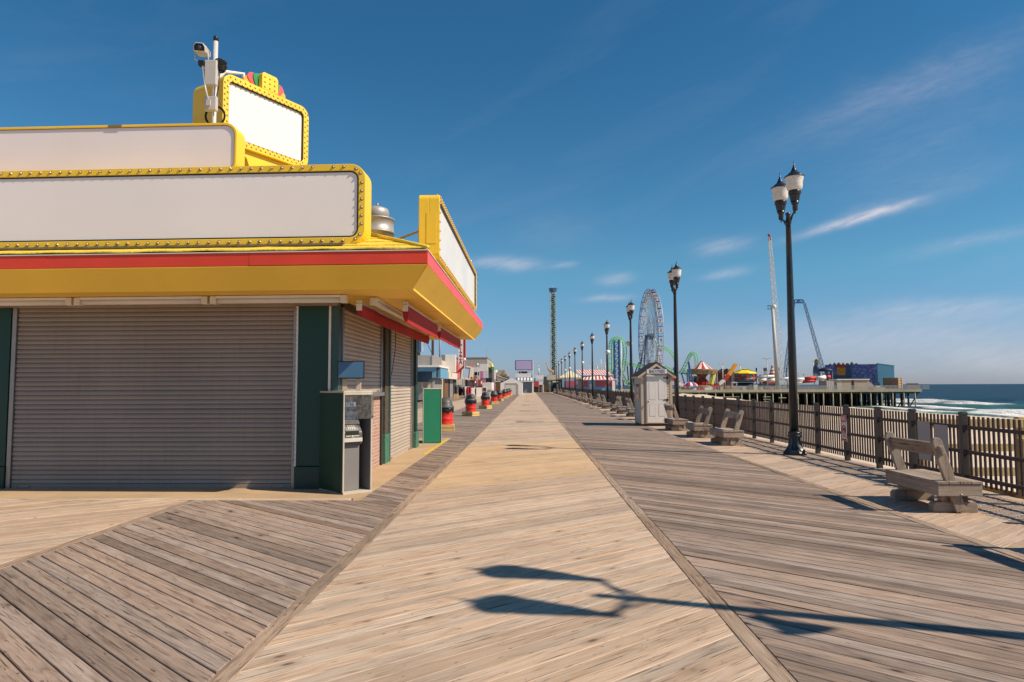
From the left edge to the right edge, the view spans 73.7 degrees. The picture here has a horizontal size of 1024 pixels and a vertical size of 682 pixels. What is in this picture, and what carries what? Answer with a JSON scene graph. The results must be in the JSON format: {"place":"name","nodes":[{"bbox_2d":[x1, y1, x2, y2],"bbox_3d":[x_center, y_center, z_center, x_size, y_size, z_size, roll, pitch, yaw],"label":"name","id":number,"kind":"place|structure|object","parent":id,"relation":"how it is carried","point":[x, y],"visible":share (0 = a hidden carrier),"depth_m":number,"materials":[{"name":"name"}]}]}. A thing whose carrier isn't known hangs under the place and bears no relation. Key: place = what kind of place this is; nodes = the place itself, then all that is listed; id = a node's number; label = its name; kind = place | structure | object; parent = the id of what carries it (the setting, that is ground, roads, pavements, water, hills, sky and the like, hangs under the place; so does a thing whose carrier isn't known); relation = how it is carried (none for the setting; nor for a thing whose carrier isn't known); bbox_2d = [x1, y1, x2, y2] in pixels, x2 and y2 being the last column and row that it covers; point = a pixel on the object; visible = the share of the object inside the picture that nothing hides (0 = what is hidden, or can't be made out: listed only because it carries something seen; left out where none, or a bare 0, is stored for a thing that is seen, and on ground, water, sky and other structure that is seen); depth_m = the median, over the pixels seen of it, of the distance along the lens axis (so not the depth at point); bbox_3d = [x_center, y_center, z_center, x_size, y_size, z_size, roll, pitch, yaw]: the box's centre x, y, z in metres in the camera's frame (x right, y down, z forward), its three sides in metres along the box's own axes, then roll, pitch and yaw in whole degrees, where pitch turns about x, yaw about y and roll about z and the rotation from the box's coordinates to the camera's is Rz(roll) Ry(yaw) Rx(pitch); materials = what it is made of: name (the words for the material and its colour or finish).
{"place":"outdoors","nodes":[
{"label":"outdoors","id":0,"kind":"place"},
{"bbox_2d":[0,438,450,500],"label":"apron","id":1,"kind":"object","parent":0,"point":[382,474],"visible":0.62,"depth_m":10.59,"materials":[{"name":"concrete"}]},
{"bbox_2d":[0,232,482,488],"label":"snack bar","id":2,"kind":"object","parent":1,"relation":"on","point":[168,396],"visible":0.88,"depth_m":11.16,"materials":[{"name":"paint"}]},
{"bbox_2d":[0,297,75,305],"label":"strip light","id":3,"kind":"object","parent":2,"relation":"attached to","point":[68,301],"visible":0.84,"depth_m":10.82,"materials":[{"name":"white paint"}]},
{"bbox_2d":[74,296,209,305],"bbox_3d":[-5.832,-0.630,10.764,2.160,0.125,0.120,0,-4,3],"label":"strip light","id":4,"kind":"object","parent":2,"relation":"attached to","point":[83,301],"visible":0.95,"depth_m":10.72,"materials":[{"name":"white paint"}]},
{"bbox_2d":[0,164,370,247],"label":"marquee sign","id":5,"kind":"object","parent":2,"relation":"attached to","point":[293,204],"visible":1,"depth_m":10.38,"materials":[{"name":"yellow paint"}]},
{"bbox_2d":[0,123,244,170],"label":"fascia sign","id":6,"kind":"object","parent":5,"relation":"attached to","point":[124,146],"visible":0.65,"depth_m":10.89,"materials":[{"name":"yellow paint"}]},
{"bbox_2d":[193,35,226,122],"bbox_3d":[-4.995,-3.383,11.268,0.508,3.427,0.443,1,-4,-13],"label":"camera mast","id":7,"kind":"object","parent":2,"relation":"on","point":[214,66],"visible":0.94,"depth_m":11.24,"materials":[{"name":"metal"}]},
{"bbox_2d":[192,70,308,165],"bbox_3d":[-4.836,-3.268,12.703,0.898,3.384,1.910,-2,-4,31],"label":"tower sign","id":8,"kind":"object","parent":2,"relation":"on","point":[267,119],"visible":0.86,"depth_m":12.46,"materials":[{"name":"yellow paint"}]},
{"bbox_2d":[210,295,347,304],"bbox_3d":[-3.635,-0.645,10.648,2.160,0.125,0.120,0,-4,3],"label":"strip light","id":9,"kind":"object","parent":2,"relation":"attached to","point":[218,300],"visible":1,"depth_m":10.61,"materials":[{"name":"white paint"}]},
{"bbox_2d":[371,203,394,236],"bbox_3d":[-2.632,-2.130,13.236,0.720,1.125,0.720,0,-4,1],"label":"roof ventilator","id":10,"kind":"object","parent":2,"relation":"on","point":[382,221],"visible":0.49,"depth_m":13.01,"materials":[{"name":"metal"}]},
{"bbox_2d":[370,297,405,322],"bbox_3d":[-2.163,-0.532,12.469,0.120,0.125,3.240,0,-4,1],"label":"strip light","id":11,"kind":"object","parent":2,"relation":"attached to","point":[383,305],"visible":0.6,"depth_m":11.64,"materials":[{"name":"white paint"}]},
{"bbox_2d":[356,300,429,343],"bbox_3d":[-2.306,-0.272,14.291,0.110,0.270,7.318,0,-4,1],"label":"folded awning","id":12,"kind":"object","parent":2,"relation":"attached to","point":[370,313],"visible":0.98,"depth_m":12.73,"materials":[{"name":"red fabric"}]},
{"bbox_2d":[402,302,437,337],"bbox_3d":[-1.708,-0.351,13.018,0.110,0.362,3.738,0,-4,1],"label":"folded awning","id":13,"kind":"object","parent":2,"relation":"attached to","point":[415,318],"visible":1,"depth_m":12.37,"materials":[{"name":"red fabric"}]},
{"bbox_2d":[399,194,476,309],"bbox_3d":[-1.688,-1.564,14.852,1.281,1.161,7.756,0,-4,1],"label":"marquee sign","id":14,"kind":"object","parent":2,"relation":"attached to","point":[437,232],"visible":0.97,"depth_m":12.18,"materials":[{"name":"yellow paint"}]},
{"bbox_2d":[426,213,435,242],"bbox_3d":[-1.296,-1.817,10.974,0.160,0.500,0.006,0,-4,1],"label":"access door","id":15,"kind":"structure","parent":14,"relation":"in","point":[430,217],"depth_m":10.97,"materials":[{"name":"yellow paint"}]},
{"bbox_2d":[437,324,460,348],"bbox_3d":[-1.594,-0.066,17.558,0.110,0.342,4.538,0,-4,1],"label":"folded awning","id":16,"kind":"object","parent":2,"relation":"attached to","point":[446,336],"visible":0.9,"depth_m":16.85,"materials":[{"name":"red fabric"}]},
{"bbox_2d":[319,391,374,494],"bbox_3d":[-2.624,1.581,10.852,0.549,1.572,0.794,3,-5,-43],"label":"cash machine","id":17,"kind":"object","parent":1,"relation":"on","point":[345,455],"visible":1,"depth_m":10.69,"materials":[{"name":"grey metal"}]},
{"bbox_2d":[337,361,364,390],"bbox_3d":[-2.506,0.546,10.638,0.415,0.465,0.093,0,-4,-5],"label":"screen","id":18,"kind":"object","parent":17,"relation":"on","point":[346,370],"visible":1,"depth_m":10.60,"materials":[{"name":"glass"}]},
{"bbox_2d":[422,388,441,442],"bbox_3d":[-2.355,2.163,20.008,0.537,1.555,0.782,0,-4,-10],"label":"panel","id":19,"kind":"object","parent":1,"relation":"on","point":[432,417],"visible":1,"depth_m":19.64,"materials":[{"name":"green paint"}]},
{"bbox_2d":[418,371,431,387],"bbox_3d":[-2.558,1.141,20.043,0.420,0.490,0.093,0,-4,-2],"label":"screen","id":20,"kind":"object","parent":19,"relation":"on","point":[424,376],"visible":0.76,"depth_m":20.01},
{"bbox_2d":[423,439,448,454],"bbox_3d":[-2.035,2.870,18.711,0.090,0.001,4.800,0,-4,1],"label":"yellow line","id":21,"kind":"object","parent":1,"relation":"on","point":[433,448],"visible":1,"depth_m":18.18,"materials":[{"name":"paint"}]},
{"bbox_2d":[0,394,490,564],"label":"boardwalk","id":22,"kind":"structure","parent":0,"point":[28,527],"depth_m":8.59,"materials":[{"name":"wood"}]},
{"bbox_2d":[476,387,481,396],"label":"sandwich board","id":23,"kind":"object","parent":22,"relation":"on","point":[478,391],"visible":0.86,"depth_m":102.70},
{"bbox_2d":[0,395,517,681],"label":"boardwalk","id":24,"kind":"structure","parent":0,"point":[197,591],"depth_m":5.80,"materials":[{"name":"wood"}]},
{"bbox_2d":[442,397,454,430],"bbox_3d":[-2.461,2.685,25.149,0.700,1.209,0.700,0,-4,-7],"label":"drum bin","id":25,"kind":"object","parent":24,"relation":"on","point":[447,414],"visible":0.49,"depth_m":24.88,"materials":[{"name":"metal"}]},
{"bbox_2d":[462,394,478,415],"bbox_3d":[-2.248,3.463,37.122,0.700,1.209,0.700,-2,-4,31],"label":"drum bin","id":26,"kind":"object","parent":24,"relation":"on","point":[470,401],"visible":1,"depth_m":36.88,"materials":[{"name":"metal"}]},
{"bbox_2d":[479,392,491,408],"bbox_3d":[-1.891,4.201,48.493,0.700,1.209,0.700,-2,-4,31],"label":"drum bin","id":27,"kind":"object","parent":24,"relation":"on","point":[485,397],"visible":1,"depth_m":48.27,"materials":[{"name":"metal"}]},
{"bbox_2d":[489,390,498,403],"bbox_3d":[-1.581,4.978,60.464,0.700,1.209,0.700,1,-4,-19],"label":"drum bin","id":28,"kind":"object","parent":24,"relation":"on","point":[494,395],"visible":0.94,"depth_m":60.22,"materials":[{"name":"metal"}]},
{"bbox_2d":[497,389,503,400],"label":"drum bin","id":29,"kind":"object","parent":24,"relation":"on","point":[499,393],"visible":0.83,"depth_m":73.17,"materials":[{"name":"metal"}]},
{"bbox_2d":[500,378,522,394],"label":"white tent","id":30,"kind":"object","parent":24,"relation":"on","point":[515,386],"visible":0.75,"depth_m":121.75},
{"bbox_2d":[418,393,490,408],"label":"boardwalk","id":31,"kind":"structure","parent":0,"point":[420,404],"depth_m":81.17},
{"bbox_2d":[418,355,448,399],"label":"shop","id":32,"kind":"structure","parent":31,"relation":"on","point":[433,363],"depth_m":78.70,"materials":[{"name":"blue paint"}]},
{"bbox_2d":[418,340,433,354],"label":"roof lattice","id":33,"kind":"object","parent":32,"relation":"on","point":[432,347],"visible":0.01,"depth_m":84.31,"materials":[{"name":"grey metal"}]},
{"bbox_2d":[442,360,456,397],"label":"shop","id":34,"kind":"structure","parent":31,"relation":"on","point":[447,388],"depth_m":91.85,"materials":[{"name":"beige paint"}]},
{"bbox_2d":[441,355,455,371],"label":"projecting sign","id":35,"kind":"object","parent":34,"relation":"attached to","point":[450,361],"visible":0.75,"depth_m":90.85,"materials":[{"name":"grey metal"}]},
{"bbox_2d":[465,365,480,387],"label":"shop","id":36,"kind":"structure","parent":31,"relation":"on","point":[471,384],"depth_m":128.49,"materials":[{"name":"pink paint"}]},
{"bbox_2d":[479,364,493,391],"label":"shop","id":37,"kind":"structure","parent":31,"relation":"on","point":[486,373],"depth_m":150.07,"materials":[{"name":"white paint"}]},
{"bbox_2d":[531,373,543,391],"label":"booth","id":38,"kind":"object","parent":31,"relation":"on","point":[538,387],"visible":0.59,"depth_m":159.62,"materials":[{"name":"red paint"}]},
{"bbox_2d":[452,361,463,396],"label":"shop","id":39,"kind":"structure","parent":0,"point":[458,366],"depth_m":101.49,"materials":[{"name":"red paint"}]},
{"bbox_2d":[457,340,465,373],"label":"pizza sign","id":40,"kind":"object","parent":39,"relation":"attached to","point":[461,352],"visible":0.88,"depth_m":100.21,"materials":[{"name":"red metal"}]},
{"bbox_2d":[460,365,474,379],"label":"tilted sign","id":41,"kind":"object","parent":39,"relation":"attached to","point":[469,372],"visible":0.88,"depth_m":106.27,"materials":[{"name":"beige paint"}]},
{"bbox_2d":[458,384,470,397],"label":"clothes rack","id":42,"kind":"object","parent":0,"point":[464,390],"visible":0.96,"depth_m":90.44,"materials":[{"name":"red metal"}]},
{"bbox_2d":[456,357,491,385],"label":"building","id":43,"kind":"structure","parent":0,"point":[476,360],"depth_m":172.31,"materials":[{"name":"grey concrete"}]},
{"bbox_2d":[492,370,508,390],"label":"pavilion","id":44,"kind":"structure","parent":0,"point":[503,376],"depth_m":184.90,"materials":[{"name":"grey"}]},
{"bbox_2d":[208,392,795,681],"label":"boardwalk","id":45,"kind":"structure","parent":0,"point":[521,538],"depth_m":5.39,"materials":[{"name":"wood"}]},
{"bbox_2d":[515,360,533,392],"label":"booth","id":46,"kind":"object","parent":45,"relation":"on","point":[525,379],"visible":0.99,"depth_m":149.92,"materials":[{"name":"white metal"}]},
{"bbox_2d":[0,0,1023,384],"label":"sky","id":47,"kind":"structure","parent":0,"point":[585,150],"materials":[{"name":"blue"}]},
{"bbox_2d":[543,375,557,391],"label":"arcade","id":48,"kind":"object","parent":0,"point":[549,381],"visible":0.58,"depth_m":168.45,"materials":[{"name":"grey paint"}]},
{"bbox_2d":[418,393,1015,491],"bbox_3d":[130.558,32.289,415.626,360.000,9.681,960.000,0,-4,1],"label":"beach sand","id":49,"kind":"structure","parent":0,"point":[830,453],"depth_m":33.96,"materials":[{"name":"sand"}]},
{"bbox_2d":[548,288,556,374],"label":"observation tower","id":50,"kind":"structure","parent":49,"relation":"on","point":[552,315],"depth_m":249.75,"materials":[{"name":"metal"}]},
{"bbox_2d":[562,370,617,390],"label":"striped hall","id":51,"kind":"structure","parent":49,"relation":"on","point":[599,380],"depth_m":164.18,"materials":[{"name":"red paint"}]},
{"bbox_2d":[620,340,621,390],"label":"flagpole","id":52,"kind":"object","parent":49,"relation":"on","point":[621,367],"visible":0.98,"depth_m":139.33,"materials":[{"name":"metal"}]},
{"bbox_2d":[615,389,921,406],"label":"amusement pier","id":53,"kind":"structure","parent":49,"relation":"on","point":[834,397],"depth_m":188.39,"materials":[{"name":"wood"}]},
{"bbox_2d":[638,289,663,369],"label":"ferris wheel","id":54,"kind":"object","parent":53,"relation":"on","point":[651,337],"visible":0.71,"depth_m":197.71,"materials":[{"name":"white metal"}]},
{"bbox_2d":[609,336,697,389],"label":"roller coaster","id":55,"kind":"object","parent":53,"relation":"on","point":[615,364],"visible":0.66,"depth_m":191.46,"materials":[{"name":"green metal"}]},
{"bbox_2d":[683,382,697,388],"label":"striped dome","id":56,"kind":"structure","parent":53,"relation":"on","point":[690,384],"depth_m":194.73,"materials":[{"name":"multicoloured fabric"}]},
{"bbox_2d":[687,361,717,389],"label":"swing carousel","id":57,"kind":"object","parent":53,"relation":"on","point":[701,370],"visible":0.79,"depth_m":200.04},
{"bbox_2d":[672,363,737,389],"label":"arc ride","id":58,"kind":"object","parent":53,"relation":"on","point":[727,375],"visible":0.79,"depth_m":194.46},
{"bbox_2d":[708,374,717,384],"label":"slide","id":59,"kind":"object","parent":53,"relation":"on","point":[712,378],"visible":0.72,"depth_m":199.83,"materials":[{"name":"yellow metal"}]},
{"bbox_2d":[714,368,732,388],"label":"dark red ride","id":60,"kind":"object","parent":53,"relation":"on","point":[719,374],"visible":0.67,"depth_m":219.93},
{"bbox_2d":[732,368,757,388],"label":"tent ride","id":61,"kind":"object","parent":53,"relation":"on","point":[744,375],"visible":0.87,"depth_m":201.60,"materials":[{"name":"yellow paint"}]},
{"bbox_2d":[759,365,774,383],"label":"lighthouse","id":62,"kind":"object","parent":53,"relation":"on","point":[772,372],"visible":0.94,"depth_m":218.06,"materials":[{"name":"white metal"}]},
{"bbox_2d":[616,385,918,389],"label":"pier railing","id":63,"kind":"object","parent":53,"relation":"on","point":[751,387],"visible":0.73,"depth_m":187.93,"materials":[{"name":"grey metal"}]},
{"bbox_2d":[756,375,788,388],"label":"white arm ride","id":64,"kind":"object","parent":53,"relation":"on","point":[763,377],"visible":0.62,"depth_m":209.53,"materials":[{"name":"metal"}]},
{"bbox_2d":[767,234,784,389],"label":"catapult tower","id":65,"kind":"structure","parent":53,"relation":"on","point":[775,351],"depth_m":201.83,"materials":[{"name":"white metal"}]},
{"bbox_2d":[783,299,826,376],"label":"swing arch","id":66,"kind":"structure","parent":53,"relation":"on","point":[810,323],"depth_m":213.24,"materials":[{"name":"blue metal"}]},
{"bbox_2d":[797,373,830,389],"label":"octopus ride","id":67,"kind":"object","parent":53,"relation":"on","point":[810,379],"visible":0.83,"depth_m":200.07,"materials":[{"name":"metal"}]},
{"bbox_2d":[817,367,833,380],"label":"scaffold ride","id":68,"kind":"object","parent":53,"relation":"on","point":[824,370],"visible":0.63,"depth_m":204.34,"materials":[{"name":"blue metal"}]},
{"bbox_2d":[819,381,833,387],"bbox_3d":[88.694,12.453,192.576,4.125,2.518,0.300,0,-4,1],"label":"shed","id":69,"kind":"structure","parent":53,"relation":"on","point":[823,384],"depth_m":192.45,"materials":[{"name":"beige paint"}]},
{"bbox_2d":[725,385,928,389],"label":"barrier row","id":70,"kind":"object","parent":53,"relation":"on","point":[897,387],"visible":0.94,"depth_m":188.53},
{"bbox_2d":[829,379,873,388],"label":"beige hut","id":71,"kind":"object","parent":53,"relation":"on","point":[852,383],"visible":0.68,"depth_m":193.27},
{"bbox_2d":[825,362,894,386],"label":"blue hall","id":72,"kind":"structure","parent":53,"relation":"on","point":[876,374],"depth_m":208.14,"materials":[{"name":"metal"}]},
{"bbox_2d":[883,378,902,388],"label":"shipping container","id":73,"kind":"object","parent":53,"relation":"on","point":[892,381],"visible":0.84,"depth_m":201.38,"materials":[{"name":"brown metal"}]},
{"bbox_2d":[918,417,1023,475],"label":"beach stair rail","id":74,"kind":"object","parent":49,"relation":"on","point":[1011,426],"visible":0.16,"depth_m":12.86,"materials":[{"name":"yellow wood"}]},
{"bbox_2d":[982,438,1023,498],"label":"beach stair rail","id":75,"kind":"object","parent":49,"relation":"on","point":[1014,495],"visible":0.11,"depth_m":10.33,"materials":[{"name":"brown wood"}]},
{"bbox_2d":[536,392,1023,681],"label":"boardwalk","id":76,"kind":"structure","parent":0,"point":[806,581],"depth_m":6.21,"materials":[{"name":"wood"}]},
{"bbox_2d":[550,392,1023,555],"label":"boardwalk","id":77,"kind":"structure","parent":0,"point":[997,520],"depth_m":10.82,"materials":[{"name":"wood"}]},
{"bbox_2d":[568,352,570,392],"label":"street lamp","id":78,"kind":"object","parent":77,"relation":"on","point":[569,355],"visible":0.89,"depth_m":105.85,"materials":[{"name":"black metal"}]},
{"bbox_2d":[558,371,581,391],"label":"shelter","id":79,"kind":"object","parent":77,"relation":"on","point":[571,377],"visible":0.73,"depth_m":127.93,"materials":[{"name":"fabric"}]},
{"bbox_2d":[573,347,576,392],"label":"street lamp","id":80,"kind":"object","parent":77,"relation":"on","point":[574,350],"visible":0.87,"depth_m":93.12,"materials":[{"name":"black metal"}]},
{"bbox_2d":[580,341,583,396],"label":"street lamp","id":81,"kind":"object","parent":77,"relation":"on","point":[582,346],"visible":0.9,"depth_m":80.21,"materials":[{"name":"black metal"}]},
{"bbox_2d":[590,333,594,398],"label":"street lamp","id":82,"kind":"object","parent":77,"relation":"on","point":[591,337],"visible":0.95,"depth_m":67.40,"materials":[{"name":"black metal"}]},
{"bbox_2d":[597,394,602,406],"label":"bench","id":83,"kind":"object","parent":77,"relation":"on","point":[599,402],"visible":0.67,"depth_m":50.99,"materials":[{"name":"grey wood"}]},
{"bbox_2d":[601,395,610,408],"bbox_3d":[6.638,4.280,48.151,0.584,0.960,1.306,0,-4,3],"label":"bench","id":84,"kind":"object","parent":77,"relation":"on","point":[605,404],"visible":0.97,"depth_m":47.58,"materials":[{"name":"grey wood"}]},
{"bbox_2d":[604,320,609,401],"bbox_3d":[7.635,1.716,54.779,0.560,6.930,1.360,0,-4,2],"label":"street lamp","id":85,"kind":"object","parent":77,"relation":"on","point":[606,329],"visible":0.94,"depth_m":54.60,"materials":[{"name":"black metal"}]},
{"bbox_2d":[610,396,620,410],"bbox_3d":[6.573,3.963,43.279,0.584,0.960,1.306,0,-4,2],"label":"bench","id":86,"kind":"object","parent":77,"relation":"on","point":[613,406],"visible":0.68,"depth_m":42.73,"materials":[{"name":"grey wood"}]},
{"bbox_2d":[616,397,627,413],"bbox_3d":[6.390,3.726,39.611,0.584,0.960,1.306,0,-4,3],"label":"bench","id":87,"kind":"object","parent":77,"relation":"on","point":[620,408],"visible":0.88,"depth_m":39.05,"materials":[{"name":"grey wood"}]},
{"bbox_2d":[625,398,634,416],"bbox_3d":[6.373,3.498,36.113,0.584,0.960,1.306,0,-4,1],"label":"bench","id":88,"kind":"object","parent":77,"relation":"on","point":[630,411],"visible":0.73,"depth_m":35.55,"materials":[{"name":"grey wood"}]},
{"bbox_2d":[626,300,634,406],"bbox_3d":[7.312,0.884,41.960,0.560,6.930,1.360,0,-4,1],"label":"street lamp","id":89,"kind":"object","parent":77,"relation":"on","point":[630,306],"visible":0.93,"depth_m":41.83,"materials":[{"name":"black metal"}]},
{"bbox_2d":[631,362,675,425],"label":"ticket shed","id":90,"kind":"structure","parent":77,"relation":"on","point":[652,394],"depth_m":27.48,"materials":[{"name":"white wood"}]},
{"bbox_2d":[636,383,639,399],"bbox_3d":[5.215,2.074,28.333,0.026,0.700,0.800,0,-4,1],"label":"window","id":91,"kind":"structure","parent":90,"relation":"in","point":[637,384],"depth_m":28.29,"materials":[{"name":"grey glass"}]},
{"bbox_2d":[647,369,666,373],"bbox_3d":[5.821,1.219,27.428,0.800,0.175,0.016,0,-4,1],"label":"shed sign","id":92,"kind":"object","parent":90,"relation":"attached to","point":[656,371],"visible":1,"depth_m":27.42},
{"bbox_2d":[647,375,666,422],"bbox_3d":[5.828,2.337,27.478,0.790,1.900,0.060,0,-4,1],"label":"door","id":93,"kind":"structure","parent":90,"relation":"in","point":[656,384],"depth_m":27.45,"materials":[{"name":"white paint"}]},
{"bbox_2d":[667,261,681,417],"bbox_3d":[6.988,0.051,29.141,0.560,6.930,1.360,0,-4,2],"label":"street lamp","id":94,"kind":"object","parent":77,"relation":"on","point":[674,274],"visible":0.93,"depth_m":29.00,"materials":[{"name":"black metal"}]},
{"bbox_2d":[664,403,687,430],"bbox_3d":[6.009,2.782,25.079,0.584,0.960,1.306,0,-4,-1],"label":"bench","id":95,"kind":"object","parent":77,"relation":"on","point":[676,423],"visible":0.98,"depth_m":24.51,"materials":[{"name":"grey wood"}]},
{"bbox_2d":[685,406,711,437],"bbox_3d":[5.970,2.570,21.816,0.584,0.960,1.306,0,-4,2],"label":"bench","id":96,"kind":"object","parent":77,"relation":"on","point":[698,429],"visible":0.95,"depth_m":21.26,"materials":[{"name":"grey wood"}]},
{"bbox_2d":[709,409,743,445],"bbox_3d":[5.980,2.390,19.041,0.584,0.960,1.306,0,-4,-1],"label":"bench","id":97,"kind":"object","parent":77,"relation":"on","point":[724,436],"visible":1,"depth_m":18.49,"materials":[{"name":"grey wood"}]},
{"bbox_2d":[771,161,806,455],"bbox_3d":[6.665,-0.781,16.322,0.560,6.930,1.360,0,-4,1],"label":"street lamp","id":98,"kind":"object","parent":77,"relation":"on","point":[791,187],"visible":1,"depth_m":16.17,"materials":[{"name":"black metal"}]},
{"bbox_2d":[562,387,1023,495],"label":"picket fence","id":99,"kind":"object","parent":77,"relation":"on","point":[690,406],"visible":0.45,"depth_m":13.94,"materials":[{"name":"brown wood"}]},
{"bbox_2d":[841,415,846,440],"bbox_3d":[7.224,1.893,14.861,0.019,0.560,0.240,0,-4,1],"label":"warning sign","id":100,"kind":"object","parent":99,"relation":"attached to","point":[844,426],"visible":1,"depth_m":14.84,"materials":[{"name":"white metal"}]},
{"bbox_2d":[917,421,931,460],"bbox_3d":[7.169,1.734,11.876,0.007,0.670,0.380,0,-4,1],"label":"sheet sign","id":101,"kind":"object","parent":99,"relation":"attached to","point":[923,428],"visible":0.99,"depth_m":11.87,"materials":[{"name":"grey metal"}]},
{"bbox_2d":[934,424,948,463],"bbox_3d":[7.157,1.732,11.375,0.007,0.670,0.380,0,-4,1],"label":"sheet sign","id":102,"kind":"object","parent":99,"relation":"attached to","point":[941,432],"visible":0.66,"depth_m":11.32,"materials":[{"name":"grey metal"}]},
{"bbox_2d":[884,431,982,512],"bbox_3d":[5.707,1.760,9.335,0.584,0.960,1.306,0,-4,1],"label":"bench","id":103,"kind":"object","parent":77,"relation":"on","point":[948,488],"visible":1,"depth_m":8.93,"materials":[{"name":"grey wood"}]},
{"bbox_2d":[813,359,819,385],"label":"ride tower","id":104,"kind":"structure","parent":0,"point":[816,367],"depth_m":212.97,"materials":[{"name":"blue metal"}]},
{"bbox_2d":[616,384,1023,417],"bbox_3d":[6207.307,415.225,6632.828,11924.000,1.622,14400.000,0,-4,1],"label":"sea","id":105,"kind":"structure","parent":0,"point":[1000,400],"depth_m":233.40,"materials":[{"name":"liquid"}]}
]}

